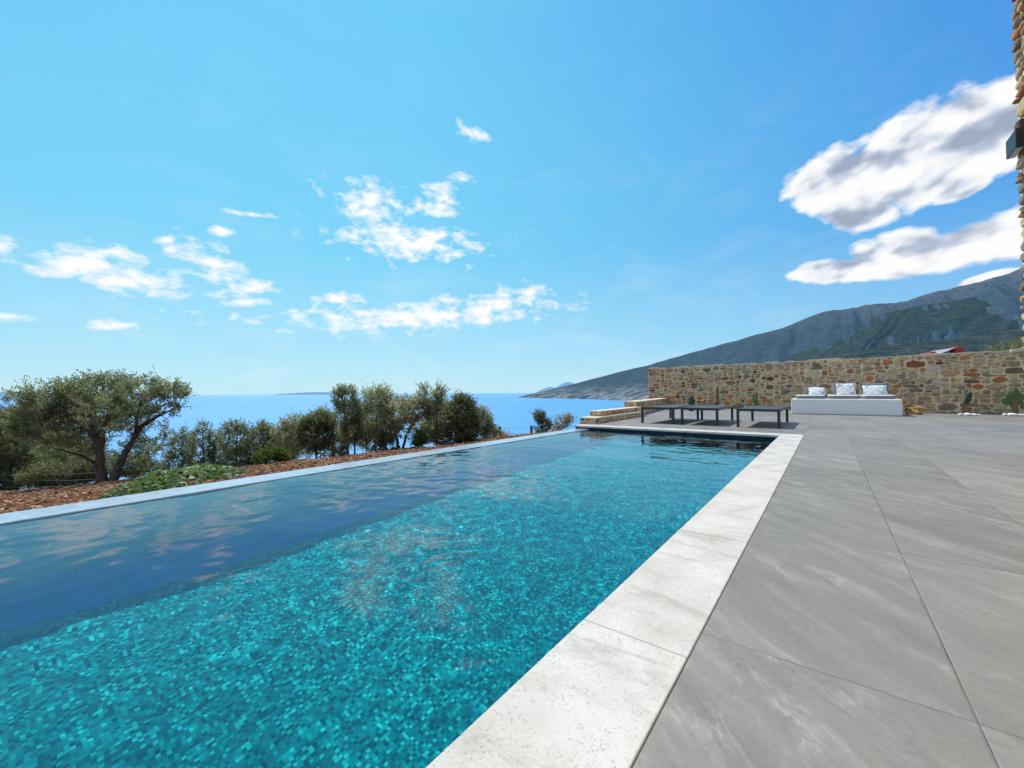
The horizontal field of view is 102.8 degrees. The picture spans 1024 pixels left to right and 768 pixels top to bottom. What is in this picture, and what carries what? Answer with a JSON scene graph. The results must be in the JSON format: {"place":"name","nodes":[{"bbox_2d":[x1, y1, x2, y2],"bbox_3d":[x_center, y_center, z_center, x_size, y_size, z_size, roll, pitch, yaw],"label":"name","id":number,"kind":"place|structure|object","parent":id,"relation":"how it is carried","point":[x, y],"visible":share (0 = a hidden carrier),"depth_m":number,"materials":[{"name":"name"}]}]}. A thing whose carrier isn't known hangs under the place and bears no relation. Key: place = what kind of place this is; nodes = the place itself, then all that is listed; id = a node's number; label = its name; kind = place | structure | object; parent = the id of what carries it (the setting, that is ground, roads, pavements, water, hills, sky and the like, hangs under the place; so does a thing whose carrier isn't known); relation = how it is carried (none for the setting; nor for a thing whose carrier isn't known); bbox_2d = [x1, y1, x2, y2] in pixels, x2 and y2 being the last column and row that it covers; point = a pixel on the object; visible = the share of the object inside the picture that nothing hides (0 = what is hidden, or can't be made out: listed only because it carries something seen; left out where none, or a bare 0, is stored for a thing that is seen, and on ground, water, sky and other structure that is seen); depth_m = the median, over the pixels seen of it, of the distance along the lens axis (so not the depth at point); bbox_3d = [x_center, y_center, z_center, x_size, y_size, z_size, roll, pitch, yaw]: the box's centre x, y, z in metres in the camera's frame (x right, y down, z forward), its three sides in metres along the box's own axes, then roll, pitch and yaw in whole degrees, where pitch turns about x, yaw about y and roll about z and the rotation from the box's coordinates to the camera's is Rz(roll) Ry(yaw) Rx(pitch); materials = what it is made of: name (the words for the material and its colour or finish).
{"place":"outdoors","nodes":[
{"label":"outdoors","id":0,"kind":"place"},
{"bbox_2d":[0,392,91,396],"bbox_3d":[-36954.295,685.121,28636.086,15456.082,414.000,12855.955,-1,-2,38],"label":"coast","id":1,"kind":"structure","parent":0,"point":[2,394],"depth_m":29165.68},
{"bbox_2d":[0,429,562,513],"bbox_3d":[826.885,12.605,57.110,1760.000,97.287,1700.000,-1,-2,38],"label":"ground","id":2,"kind":"structure","parent":0,"point":[252,474],"depth_m":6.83,"materials":[{"name":"brown wood"}]},
{"bbox_2d":[0,452,59,490],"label":"bush","id":3,"kind":"object","parent":2,"relation":"on","point":[9,482],"visible":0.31,"depth_m":14.53,"materials":[{"name":"green plant"}]},
{"bbox_2d":[0,402,113,488],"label":"olive tree","id":4,"kind":"object","parent":2,"relation":"on","point":[10,449],"visible":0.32,"depth_m":14.85,"materials":[{"name":"green plant"}]},
{"bbox_2d":[11,453,114,488],"bbox_3d":[-15.410,3.846,14.185,2.913,3.052,1.987,0,-1,-14],"label":"bush","id":5,"kind":"object","parent":2,"relation":"on","point":[61,470],"visible":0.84,"depth_m":13.74,"materials":[{"name":"green plant"}]},
{"bbox_2d":[0,366,196,482],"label":"olive tree","id":6,"kind":"object","parent":2,"relation":"on","point":[81,416],"visible":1,"depth_m":11.09,"materials":[{"name":"green plant"}]},
{"bbox_2d":[38,462,216,486],"bbox_3d":[-14.557,3.700,13.357,11.512,2.601,0.752,-1,-1,13],"label":"wire fence","id":7,"kind":"object","parent":2,"relation":"on","point":[90,479],"visible":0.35,"depth_m":12.82,"materials":[{"name":"grey metal"}]},
{"bbox_2d":[104,448,173,478],"bbox_3d":[-14.715,4.228,15.972,2.236,3.790,2.061,-1,-2,38],"label":"bush","id":8,"kind":"object","parent":2,"relation":"on","point":[143,464],"visible":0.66,"depth_m":15.71,"materials":[{"name":"green plant"}]},
{"bbox_2d":[97,463,248,497],"bbox_3d":[-5.405,1.587,6.899,1.662,0.712,5.086,0,-1,-30],"label":"shrub","id":9,"kind":"object","parent":2,"relation":"on","point":[157,480],"visible":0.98,"depth_m":5.65,"materials":[{"name":"green plant"}]},
{"bbox_2d":[159,422,198,469],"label":"olive tree","id":10,"kind":"object","parent":2,"relation":"on","point":[172,455],"visible":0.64,"depth_m":12.50,"materials":[{"name":"green plant"}]},
{"bbox_2d":[178,418,223,466],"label":"olive tree","id":11,"kind":"object","parent":2,"relation":"on","point":[202,446],"visible":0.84,"depth_m":12.32,"materials":[{"name":"green plant"}]},
{"bbox_2d":[204,426,235,464],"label":"olive tree","id":12,"kind":"object","parent":2,"relation":"on","point":[214,445],"visible":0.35,"depth_m":12.44,"materials":[{"name":"green plant"}]},
{"bbox_2d":[214,414,262,465],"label":"olive tree","id":13,"kind":"object","parent":2,"relation":"on","point":[237,449],"visible":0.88,"depth_m":12.00,"materials":[{"name":"green plant"}]},
{"bbox_2d":[244,418,285,464],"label":"olive tree","id":14,"kind":"object","parent":2,"relation":"on","point":[261,432],"visible":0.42,"depth_m":12.15,"materials":[{"name":"green plant"}]},
{"bbox_2d":[250,441,291,464],"bbox_3d":[-6.472,2.027,10.995,1.089,0.993,0.826,-1,-1,13],"label":"bush","id":15,"kind":"object","parent":2,"relation":"on","point":[277,453],"visible":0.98,"depth_m":10.90,"materials":[{"name":"green plant"}]},
{"bbox_2d":[240,425,314,464],"bbox_3d":[-8.014,2.792,13.952,2.821,3.054,1.672,-1,-1,12],"label":"olive tree","id":16,"kind":"object","parent":2,"relation":"on","point":[310,455],"visible":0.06,"depth_m":13.91,"materials":[{"name":"green plant"}]},
{"bbox_2d":[262,406,310,461],"bbox_3d":[-6.731,1.942,12.312,1.492,2.563,1.417,-1,-2,38],"label":"olive tree","id":17,"kind":"object","parent":2,"relation":"on","point":[288,426],"visible":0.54,"depth_m":12.06,"materials":[{"name":"green plant"}]},
{"bbox_2d":[292,406,337,458],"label":"olive tree","id":18,"kind":"object","parent":2,"relation":"on","point":[315,423],"visible":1,"depth_m":11.79,"materials":[{"name":"green plant"}]},
{"bbox_2d":[309,402,354,457],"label":"olive tree","id":19,"kind":"object","parent":2,"relation":"on","point":[339,449],"visible":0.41,"depth_m":12.44,"materials":[{"name":"green plant"}]},
{"bbox_2d":[330,383,367,454],"bbox_3d":[-4.731,1.189,11.777,1.098,2.472,0.924,0,-1,2],"label":"olive tree","id":20,"kind":"object","parent":2,"relation":"on","point":[342,404],"visible":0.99,"depth_m":11.68,"materials":[{"name":"green plant"}]},
{"bbox_2d":[334,400,400,449],"bbox_3d":[-4.714,2.073,13.647,2.195,3.429,2.007,-1,-2,38],"label":"olive tree","id":21,"kind":"object","parent":2,"relation":"on","point":[371,420],"visible":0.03,"depth_m":13.46,"materials":[{"name":"green plant"}]},
{"bbox_2d":[351,379,396,451],"bbox_3d":[-4.124,1.264,12.303,1.542,2.841,1.491,-1,-2,38],"label":"olive tree","id":22,"kind":"object","parent":2,"relation":"on","point":[372,428],"visible":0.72,"depth_m":12.04,"materials":[{"name":"green plant"}]},
{"bbox_2d":[374,428,399,450],"bbox_3d":[-3.557,1.690,11.614,0.751,1.041,0.691,-1,-1,13],"label":"bush","id":23,"kind":"object","parent":2,"relation":"on","point":[384,440],"visible":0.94,"depth_m":11.51,"materials":[{"name":"green plant"}]},
{"bbox_2d":[374,381,433,447],"bbox_3d":[-2.971,1.049,11.788,2.027,2.318,1.374,-1,-2,38],"label":"olive tree","id":24,"kind":"object","parent":2,"relation":"on","point":[418,403],"visible":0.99,"depth_m":11.64,"materials":[{"name":"green plant"}]},
{"bbox_2d":[408,425,430,447],"bbox_3d":[-2.561,1.607,11.416,0.622,0.908,0.702,0,-1,-25],"label":"bush","id":25,"kind":"object","parent":2,"relation":"on","point":[419,438],"visible":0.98,"depth_m":11.36,"materials":[{"name":"green plant"}]},
{"bbox_2d":[417,378,451,445],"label":"olive tree","id":26,"kind":"object","parent":2,"relation":"on","point":[437,401],"visible":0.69,"depth_m":11.85,"materials":[{"name":"green plant"}]},
{"bbox_2d":[410,397,485,434],"bbox_3d":[-2.118,1.931,13.622,2.505,3.058,1.755,0,-1,-20],"label":"olive tree","id":27,"kind":"object","parent":2,"relation":"on","point":[419,422],"visible":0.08,"depth_m":13.57,"materials":[{"name":"green plant"}]},
{"bbox_2d":[433,387,484,444],"bbox_3d":[-1.420,1.027,11.367,1.309,1.890,1.334,-1,-2,38],"label":"olive tree","id":28,"kind":"object","parent":2,"relation":"on","point":[462,427],"visible":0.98,"depth_m":11.18,"materials":[{"name":"green plant"}]},
{"bbox_2d":[476,405,501,437],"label":"olive tree","id":29,"kind":"object","parent":2,"relation":"on","point":[489,425],"visible":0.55,"depth_m":12.07,"materials":[{"name":"green plant"}]},
{"bbox_2d":[489,427,510,436],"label":"bush","id":30,"kind":"object","parent":2,"relation":"on","point":[502,432],"visible":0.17,"depth_m":13.41,"materials":[{"name":"green plant"}]},
{"bbox_2d":[499,426,532,435],"bbox_3d":[0.119,1.958,12.986,1.092,1.261,0.092,0,-1,0],"label":"wire fence","id":31,"kind":"object","parent":2,"relation":"on","point":[531,429],"visible":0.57,"depth_m":12.99,"materials":[{"name":"grey metal"}]},
{"bbox_2d":[529,407,553,432],"bbox_3d":[1.030,1.544,13.981,0.771,1.621,0.775,1,-2,-41],"label":"bush","id":32,"kind":"object","parent":2,"relation":"on","point":[539,416],"visible":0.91,"depth_m":13.91,"materials":[{"name":"green plant"}]},
{"bbox_2d":[551,412,576,429],"bbox_3d":[1.799,1.605,14.510,0.916,1.299,0.822,-1,-2,38],"label":"bush","id":33,"kind":"object","parent":2,"relation":"on","point":[566,421],"visible":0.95,"depth_m":14.45,"materials":[{"name":"green plant"}]},
{"bbox_2d":[1004,336,1023,348],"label":"bush","id":34,"kind":"object","parent":2,"relation":"on","point":[1019,338],"visible":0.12,"depth_m":23.42,"materials":[{"name":"green plant"}]},
{"bbox_2d":[0,393,623,488],"bbox_3d":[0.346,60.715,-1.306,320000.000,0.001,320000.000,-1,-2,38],"label":"sea","id":35,"kind":"structure","parent":0,"point":[510,410],"depth_m":1524.13,"materials":[{"name":"liquid"}]},
{"bbox_2d":[275,392,364,394],"bbox_3d":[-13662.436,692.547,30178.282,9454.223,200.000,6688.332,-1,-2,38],"label":"headland","id":36,"kind":"structure","parent":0,"point":[317,393],"depth_m":29162.13,"materials":[{"name":"blue"}]},
{"bbox_2d":[0,0,1022,394],"label":"sky","id":37,"kind":"structure","parent":0,"point":[223,197],"materials":[{"name":"blue"}]},
{"bbox_2d":[536,382,574,392],"bbox_3d":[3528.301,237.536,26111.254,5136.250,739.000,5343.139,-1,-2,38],"label":"island","id":38,"kind":"structure","parent":0,"point":[561,385],"depth_m":25708.32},
{"bbox_2d":[517,269,1023,400],"bbox_3d":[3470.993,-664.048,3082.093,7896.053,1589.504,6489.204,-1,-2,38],"label":"mountain","id":39,"kind":"structure","parent":0,"point":[822,331],"depth_m":3413.33,"materials":[{"name":"grey stone"}]},
{"bbox_2d":[589,407,1023,767],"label":"terrace","id":40,"kind":"structure","parent":0,"point":[868,611],"depth_m":1.35,"materials":[{"name":"grey tile"}]},
{"bbox_2d":[0,424,803,767],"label":"swimming pool","id":41,"kind":"structure","parent":40,"relation":"in","point":[596,686],"depth_m":1.20,"materials":[{"name":"white stone"}]},
{"bbox_2d":[0,430,773,767],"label":"water","id":42,"kind":"structure","parent":41,"relation":"in","point":[420,612],"depth_m":1.61,"materials":[{"name":"blue liquid"}]},
{"bbox_2d":[580,411,645,423],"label":"garden wall","id":43,"kind":"structure","parent":40,"relation":"on","point":[598,419],"depth_m":10.07,"materials":[{"name":"stone"}]},
{"bbox_2d":[590,407,640,415],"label":"garden wall","id":44,"kind":"structure","parent":43,"relation":"on","point":[605,412],"depth_m":10.77,"materials":[{"name":"stone"}]},
{"bbox_2d":[624,398,667,412],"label":"garden wall","id":45,"kind":"structure","parent":40,"relation":"on","point":[649,402],"depth_m":14.58,"materials":[{"name":"stone"}]},
{"bbox_2d":[641,405,698,423],"bbox_3d":[4.016,0.739,10.279,0.760,0.379,2.120,-1,-2,39],"label":"sun lounger","id":46,"kind":"object","parent":40,"relation":"on","point":[670,409],"visible":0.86,"depth_m":9.67,"materials":[{"name":"grey metal"}]},
{"bbox_2d":[688,395,694,410],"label":"cactus","id":47,"kind":"object","parent":40,"relation":"on","point":[691,400],"visible":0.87,"depth_m":15.45,"materials":[{"name":"green plant"}]},
{"bbox_2d":[681,405,732,425],"bbox_3d":[4.703,0.724,9.771,0.760,0.379,2.120,-1,-2,36],"label":"sun lounger","id":48,"kind":"object","parent":40,"relation":"on","point":[709,407],"visible":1,"depth_m":9.14,"materials":[{"name":"grey metal"}]},
{"bbox_2d":[716,385,718,404],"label":"cactus","id":49,"kind":"object","parent":40,"relation":"on","point":[717,395],"visible":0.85,"depth_m":16.42,"materials":[{"name":"plant"}]},
{"bbox_2d":[752,392,757,405],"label":"cactus","id":50,"kind":"object","parent":40,"relation":"on","point":[755,400],"visible":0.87,"depth_m":15.49,"materials":[{"name":"green plant"}]},
{"bbox_2d":[736,406,788,428],"bbox_3d":[5.580,0.703,9.046,0.760,0.379,2.120,-1,-2,38],"label":"sun lounger","id":51,"kind":"object","parent":40,"relation":"on","point":[777,409],"visible":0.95,"depth_m":8.43,"materials":[{"name":"grey metal"}]},
{"bbox_2d":[648,349,1023,414],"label":"stone wall","id":52,"kind":"structure","parent":40,"relation":"on","point":[938,383],"depth_m":14.25,"materials":[{"name":"brown stone"}]},
{"bbox_2d":[791,398,902,415],"bbox_3d":[10.632,0.710,13.164,2.600,0.485,2.150,-1,-2,38],"label":"daybed","id":53,"kind":"object","parent":40,"relation":"on","point":[872,407],"visible":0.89,"depth_m":12.24,"materials":[{"name":"white paint"}]},
{"bbox_2d":[796,395,824,398],"bbox_3d":[9.996,0.424,13.675,0.750,0.113,1.925,-1,-2,38],"label":"mattress","id":54,"kind":"object","parent":53,"relation":"on","point":[810,396],"visible":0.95,"depth_m":12.91,"materials":[{"name":"white fabric"}]},
{"bbox_2d":[803,388,808,394],"bbox_3d":[10.456,0.249,14.225,0.520,0.260,0.162,-1,-16,40],"label":"back cushion","id":55,"kind":"object","parent":54,"relation":"on","point":[806,391],"visible":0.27,"depth_m":14.30,"materials":[{"name":"grey fabric"}]},
{"bbox_2d":[808,387,824,394],"bbox_3d":[10.421,0.246,13.977,0.460,0.300,0.192,-1,-36,35],"label":"scatter cushion","id":56,"kind":"object","parent":54,"relation":"on","point":[816,390],"visible":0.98,"depth_m":13.92,"materials":[{"name":"white fabric"}]},
{"bbox_2d":[828,395,858,398],"bbox_3d":[10.646,0.409,13.174,0.750,0.113,1.925,-1,-2,38],"label":"mattress","id":57,"kind":"object","parent":53,"relation":"on","point":[843,396],"visible":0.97,"depth_m":12.41,"materials":[{"name":"white fabric"}]},
{"bbox_2d":[832,382,854,394],"bbox_3d":[11.141,0.157,13.723,0.600,0.420,0.162,-1,-16,40],"label":"back cushion","id":58,"kind":"object","parent":57,"relation":"on","point":[834,389],"visible":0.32,"depth_m":13.82,"materials":[{"name":"grey fabric"}]},
{"bbox_2d":[836,383,855,394],"bbox_3d":[11.022,0.168,13.496,0.500,0.400,0.192,-1,-22,35],"label":"scatter cushion","id":59,"kind":"object","parent":57,"relation":"on","point":[843,389],"visible":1,"depth_m":13.43,"materials":[{"name":"white fabric"}]},
{"bbox_2d":[859,395,894,398],"bbox_3d":[11.287,0.395,12.680,0.730,0.113,1.925,-1,-2,38],"label":"mattress","id":60,"kind":"object","parent":53,"relation":"on","point":[877,396],"visible":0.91,"depth_m":11.94,"materials":[{"name":"white fabric"}]},
{"bbox_2d":[862,385,887,394],"bbox_3d":[11.599,0.194,13.065,0.600,0.340,0.192,-1,-29,35],"label":"scatter cushion","id":61,"kind":"object","parent":60,"relation":"on","point":[875,389],"visible":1,"depth_m":13.01,"materials":[{"name":"white fabric"}]},
{"bbox_2d":[862,383,888,394],"bbox_3d":[11.765,0.153,13.239,0.660,0.400,0.162,-1,-16,40],"label":"back cushion","id":62,"kind":"object","parent":60,"relation":"on","point":[867,384],"visible":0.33,"depth_m":13.22,"materials":[{"name":"grey fabric"}]},
{"bbox_2d":[904,405,923,414],"bbox_3d":[12.228,0.846,12.429,0.326,0.397,0.452,0,-1,-24],"label":"rock","id":63,"kind":"object","parent":40,"relation":"on","point":[917,410],"visible":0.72,"depth_m":12.33,"materials":[{"name":"beige stone"}]},
{"bbox_2d":[960,392,971,412],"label":"cactus","id":64,"kind":"object","parent":40,"relation":"on","point":[968,398],"visible":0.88,"depth_m":11.78,"materials":[{"name":"green plant"}]},
{"bbox_2d":[1001,387,1023,413],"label":"cactus","id":65,"kind":"object","parent":40,"relation":"on","point":[1014,398],"visible":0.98,"depth_m":11.46,"materials":[{"name":"green plant"}]},
{"bbox_2d":[1011,0,1023,369],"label":"stone house","id":66,"kind":"structure","parent":40,"relation":"on","point":[1017,36],"depth_m":4.92,"materials":[{"name":"brown stone"}]},
{"bbox_2d":[1006,127,1023,158],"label":"wall lamp","id":67,"kind":"object","parent":66,"relation":"attached to","point":[1014,144],"visible":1,"depth_m":4.79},
{"bbox_2d":[783,297,1018,361],"bbox_3d":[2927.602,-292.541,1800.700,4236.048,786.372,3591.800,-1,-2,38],"label":"hill","id":68,"kind":"structure","parent":0,"point":[971,316],"depth_m":2208.52,"materials":[{"name":"green plant"}]},
{"bbox_2d":[814,328,1023,359],"bbox_3d":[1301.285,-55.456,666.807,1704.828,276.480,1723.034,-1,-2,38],"label":"terraced hill","id":69,"kind":"structure","parent":0,"point":[977,343],"depth_m":882.37,"materials":[{"name":"green plant"}]},
{"bbox_2d":[918,346,963,354],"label":"red roofed house","id":70,"kind":"structure","parent":69,"relation":"on","point":[959,349],"depth_m":60.08,"materials":[{"name":"paint"}]},
{"bbox_2d":[985,338,1023,351],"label":"bush","id":71,"kind":"object","parent":69,"relation":"on","point":[1010,347],"visible":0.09,"depth_m":23.63,"materials":[{"name":"green plant"}]}
]}

